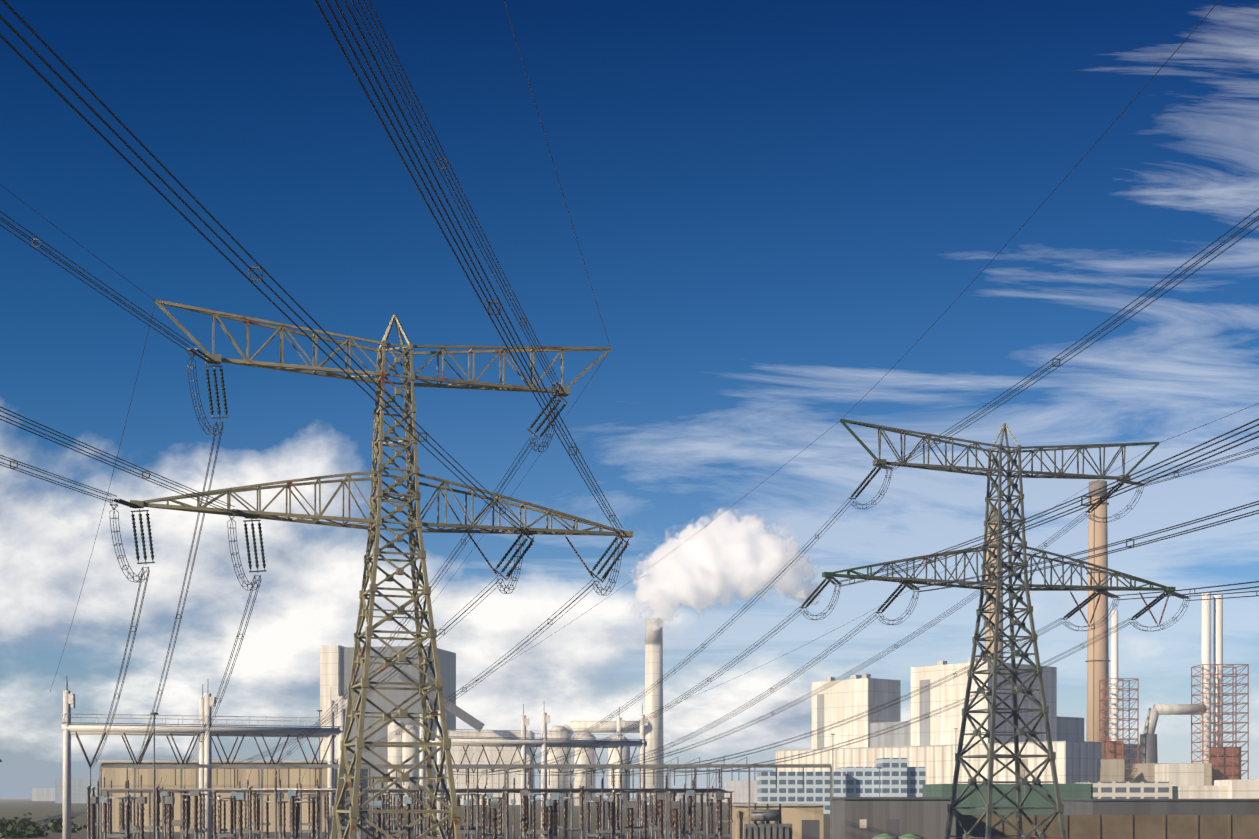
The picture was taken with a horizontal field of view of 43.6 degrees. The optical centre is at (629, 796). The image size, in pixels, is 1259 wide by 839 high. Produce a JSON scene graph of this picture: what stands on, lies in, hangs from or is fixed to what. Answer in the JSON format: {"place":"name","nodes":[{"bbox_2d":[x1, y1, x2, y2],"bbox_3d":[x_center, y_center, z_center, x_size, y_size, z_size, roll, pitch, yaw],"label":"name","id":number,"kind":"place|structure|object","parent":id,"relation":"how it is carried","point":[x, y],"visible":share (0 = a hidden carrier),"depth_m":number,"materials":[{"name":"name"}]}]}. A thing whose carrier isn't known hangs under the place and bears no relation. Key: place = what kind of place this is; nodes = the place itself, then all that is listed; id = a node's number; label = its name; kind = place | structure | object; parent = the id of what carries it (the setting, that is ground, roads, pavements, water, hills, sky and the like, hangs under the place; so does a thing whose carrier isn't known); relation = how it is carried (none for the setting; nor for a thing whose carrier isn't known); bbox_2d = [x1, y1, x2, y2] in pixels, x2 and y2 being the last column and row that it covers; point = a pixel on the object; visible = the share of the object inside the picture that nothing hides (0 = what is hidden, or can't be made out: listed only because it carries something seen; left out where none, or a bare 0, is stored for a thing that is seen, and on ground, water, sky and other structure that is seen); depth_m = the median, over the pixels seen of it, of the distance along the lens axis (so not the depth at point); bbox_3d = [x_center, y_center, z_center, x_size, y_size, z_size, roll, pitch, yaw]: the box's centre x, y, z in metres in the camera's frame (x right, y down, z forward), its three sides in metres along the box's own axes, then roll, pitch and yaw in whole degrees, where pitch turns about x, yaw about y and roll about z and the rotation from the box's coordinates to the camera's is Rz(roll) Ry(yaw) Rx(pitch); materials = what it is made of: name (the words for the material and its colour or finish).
{"place":"outdoors","nodes":[
{"label":"outdoors","id":0,"kind":"place"},
{"bbox_2d":[0,812,83,838],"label":"access road","id":1,"kind":"structure","parent":0,"point":[43,822],"depth_m":442.55,"materials":[{"name":"grey asphalt"}]},
{"bbox_2d":[24,811,86,838],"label":"road kerbs","id":2,"kind":"structure","parent":1,"relation":"on","point":[50,817],"depth_m":475.70,"materials":[{"name":"concrete"}]},
{"bbox_2d":[111,348,628,582],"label":"pylon insulators","id":3,"kind":"object","parent":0,"point":[238,512],"visible":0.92,"depth_m":114.47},
{"bbox_2d":[0,798,829,828],"bbox_3d":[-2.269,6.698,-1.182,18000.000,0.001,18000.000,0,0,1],"label":"ground","id":4,"kind":"structure","parent":0,"point":[11,808],"depth_m":627.79,"materials":[{"name":"plant"}]},
{"bbox_2d":[0,812,86,837],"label":"verge shrubs","id":5,"kind":"object","parent":4,"relation":"on","point":[16,827],"visible":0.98,"depth_m":276.56,"materials":[{"name":"green plant"}]},
{"bbox_2d":[130,299,632,838],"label":"pylon","id":6,"kind":"object","parent":4,"relation":"on","point":[376,521],"visible":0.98,"depth_m":117.20,"materials":[{"name":"metal"}]},
{"bbox_2d":[0,0,623,769],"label":"line conductors","id":7,"kind":"object","parent":6,"relation":"hanging from","point":[554,400],"visible":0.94,"depth_m":80.98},
{"bbox_2d":[31,757,772,802],"bbox_3d":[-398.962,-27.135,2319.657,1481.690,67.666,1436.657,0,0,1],"label":"distant skyline","id":8,"kind":"structure","parent":4,"relation":"on","point":[739,788],"depth_m":1798.95},
{"bbox_2d":[320,618,663,805],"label":"power plant","id":9,"kind":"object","parent":4,"relation":"on","point":[335,665],"visible":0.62,"depth_m":1290.89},
{"bbox_2d":[0,710,1025,838],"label":"light poles","id":10,"kind":"object","parent":4,"relation":"on","point":[156,713],"visible":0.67,"depth_m":214.09,"materials":[{"name":"metal"}]},
{"bbox_2d":[822,419,1175,838],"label":"pylon","id":11,"kind":"object","parent":4,"relation":"on","point":[1026,585],"visible":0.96,"depth_m":151.60,"materials":[{"name":"metal"}]},
{"bbox_2d":[445,0,1258,775],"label":"line conductors","id":12,"kind":"object","parent":11,"relation":"attached to","point":[1085,496],"visible":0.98,"depth_m":136.75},
{"bbox_2d":[984,480,1248,785],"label":"power plant stacks","id":13,"kind":"object","parent":4,"relation":"on","point":[1218,761],"visible":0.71,"depth_m":873.17,"materials":[{"name":"concrete"}]},
{"bbox_2d":[27,829,829,838],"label":"substation gravel","id":14,"kind":"structure","parent":0,"point":[81,834],"depth_m":271.58,"materials":[{"name":"grey gravel"}]},
{"bbox_2d":[61,676,347,838],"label":"gantry line","id":15,"kind":"object","parent":14,"relation":"on","point":[206,703],"visible":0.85,"depth_m":196.00,"materials":[{"name":"white paint"}]},
{"bbox_2d":[86,753,831,838],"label":"electrical substation","id":16,"kind":"object","parent":14,"relation":"on","point":[501,804],"visible":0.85,"depth_m":183.63,"materials":[{"name":"brown metal"}]},
{"bbox_2d":[418,704,647,838],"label":"gantry line","id":17,"kind":"object","parent":14,"relation":"on","point":[543,742],"visible":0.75,"depth_m":242.37,"materials":[{"name":"white paint"}]},
{"bbox_2d":[97,760,1258,838],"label":"substation buildings","id":18,"kind":"structure","parent":14,"relation":"on","point":[889,817],"depth_m":247.77,"materials":[{"name":"concrete"}]},
{"bbox_2d":[0,0,1258,797],"label":"sky","id":19,"kind":"structure","parent":0,"point":[770,203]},
{"bbox_2d":[775,657,1139,783],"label":"power plant","id":20,"kind":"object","parent":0,"point":[930,744],"visible":0.65,"depth_m":927.21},
{"bbox_2d":[800,465,1190,624],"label":"pylon insulators","id":21,"kind":"object","parent":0,"point":[909,585],"visible":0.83,"depth_m":153.16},
{"bbox_2d":[757,758,1258,814],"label":"office buildings","id":22,"kind":"structure","parent":0,"point":[899,777],"depth_m":576.73,"materials":[{"name":"white concrete"}]}
]}

